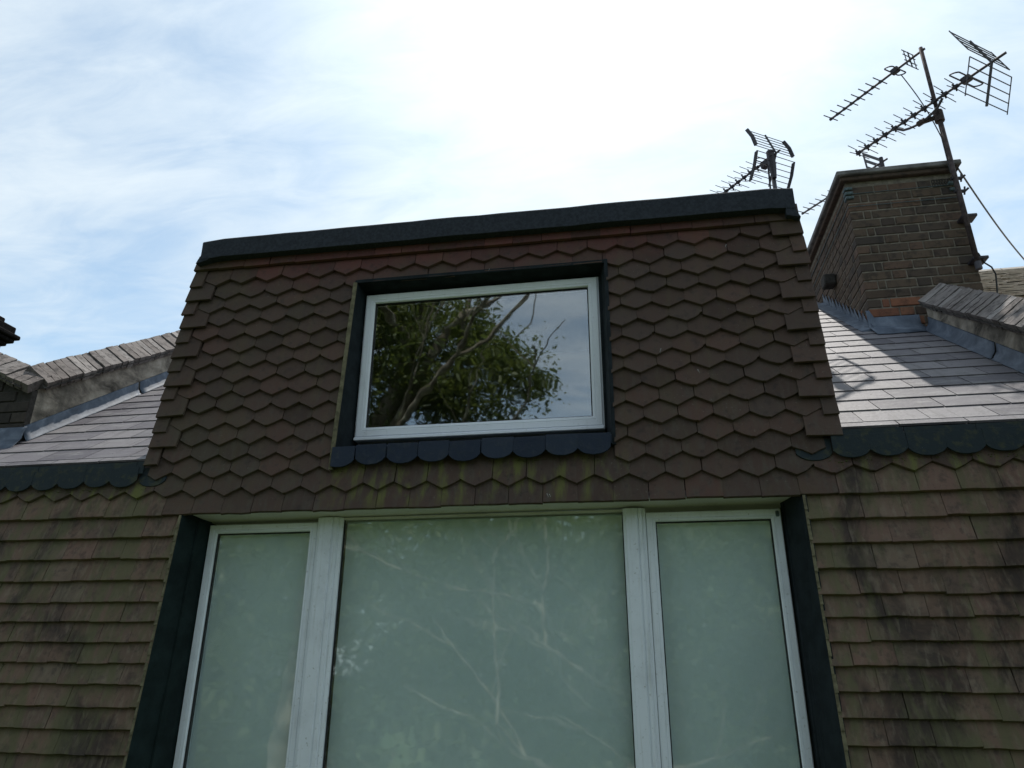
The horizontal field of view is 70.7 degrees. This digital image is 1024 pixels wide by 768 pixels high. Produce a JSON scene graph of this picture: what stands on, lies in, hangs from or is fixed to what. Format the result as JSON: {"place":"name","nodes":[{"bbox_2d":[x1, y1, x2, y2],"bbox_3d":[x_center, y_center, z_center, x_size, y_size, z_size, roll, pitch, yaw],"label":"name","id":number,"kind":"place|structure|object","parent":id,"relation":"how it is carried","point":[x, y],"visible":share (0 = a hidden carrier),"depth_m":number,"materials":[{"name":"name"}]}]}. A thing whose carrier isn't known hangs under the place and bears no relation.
{"place":"outdoors","nodes":[
{"label":"outdoors","id":0,"kind":"place"},
{"bbox_2d":[0,316,19,346],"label":"roof","id":1,"kind":"structure","parent":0,"point":[8,335],"depth_m":8.31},
{"bbox_2d":[0,0,1023,365],"label":"sky","id":2,"kind":"structure","parent":0,"point":[136,135],"materials":[{"name":"white"}]},
{"label":"ground","id":3,"kind":"structure","parent":0,"visible":0},
{"bbox_2d":[0,188,1023,767],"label":"terraced house","id":4,"kind":"structure","parent":3,"relation":"on","point":[704,480],"depth_m":3.52,"materials":[{"name":"tile"}]},
{"bbox_2d":[0,330,179,448],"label":"party wall","id":5,"kind":"structure","parent":4,"relation":"on","point":[38,400],"depth_m":5.05,"materials":[{"name":"brick"}]},
{"bbox_2d":[353,277,605,444],"bbox_3d":[-0.182,-0.131,4.000,1.352,0.892,0.102,-3,-22,9],"label":"dormer window","id":6,"kind":"structure","parent":4,"relation":"in","point":[364,434],"depth_m":3.91,"materials":[{"name":"white plastic"}]},
{"bbox_2d":[173,490,813,767],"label":"triple window","id":7,"kind":"structure","parent":4,"relation":"in","point":[500,636],"depth_m":3.41,"materials":[{"name":"glass"}]},
{"bbox_2d":[710,128,794,192],"bbox_3d":[2.193,-1.196,6.356,0.501,2.043,0.772,7,-22,-17],"label":"tv aerial","id":8,"kind":"object","parent":4,"relation":"attached to","point":[769,162],"visible":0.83,"depth_m":6.38,"materials":[{"name":"metal"}]},
{"bbox_2d":[807,159,983,334],"bbox_3d":[3.228,-0.582,6.352,0.968,1.752,2.186,-3,-22,9],"label":"chimney stack","id":9,"kind":"object","parent":4,"relation":"on","point":[885,268],"visible":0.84,"depth_m":5.66,"materials":[{"name":"brown brick"}]},
{"bbox_2d":[798,152,887,214],"bbox_3d":[3.784,-1.569,8.050,0.336,1.835,1.168,13,-25,-29],"label":"tv aerial","id":10,"kind":"object","parent":9,"relation":"attached to","point":[881,162],"visible":0.31,"depth_m":8.00,"materials":[{"name":"metal"}]},
{"bbox_2d":[811,46,988,286],"bbox_3d":[3.273,-1.456,6.694,0.873,2.140,2.072,-3,-22,9],"label":"aerial mast","id":11,"kind":"object","parent":9,"relation":"attached to","point":[966,218],"visible":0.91,"depth_m":5.64,"materials":[{"name":"metal"}]},
{"bbox_2d":[823,48,924,120],"bbox_3d":[3.236,-2.662,6.455,0.225,0.174,0.961,12,-24,-27],"label":"tv aerial","id":12,"kind":"object","parent":11,"relation":"attached to","point":[894,70],"visible":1,"depth_m":6.37,"materials":[{"name":"metal"}]},
{"bbox_2d":[901,74,950,173],"bbox_3d":[3.426,-2.176,5.980,0.030,1.250,0.270,1,-21,-3],"label":"cable","id":13,"kind":"object","parent":11,"relation":"attached to","point":[932,121],"visible":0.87,"depth_m":5.84,"materials":[{"name":"black plastic"}]},
{"bbox_2d":[849,30,1011,158],"bbox_3d":[3.430,-2.229,5.904,0.599,0.627,1.280,7,-22,-17],"label":"tv aerial","id":14,"kind":"object","parent":11,"relation":"attached to","point":[937,113],"visible":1,"depth_m":5.67,"materials":[{"name":"metal"}]},
{"bbox_2d":[978,253,997,292],"bbox_3d":[3.526,-0.647,5.264,0.075,0.682,0.138,-17,-28,38],"label":"cable","id":15,"kind":"object","parent":11,"relation":"attached to","point":[984,262],"visible":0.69,"depth_m":5.33,"materials":[{"name":"black plastic"}]},
{"bbox_2d":[957,168,1023,259],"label":"cable","id":16,"kind":"object","parent":9,"relation":"attached to","point":[981,203],"visible":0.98,"depth_m":6.28,"materials":[{"name":"black plastic"}]},
{"bbox_2d":[918,283,1023,373],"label":"party wall","id":17,"kind":"structure","parent":4,"relation":"on","point":[989,325],"depth_m":4.47,"materials":[{"name":"brick"}]},
{"bbox_2d":[978,266,1023,297],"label":"neighbouring house","id":18,"kind":"structure","parent":3,"relation":"on","point":[1010,280],"depth_m":7.08,"materials":[{"name":"grey stone"}]}
]}

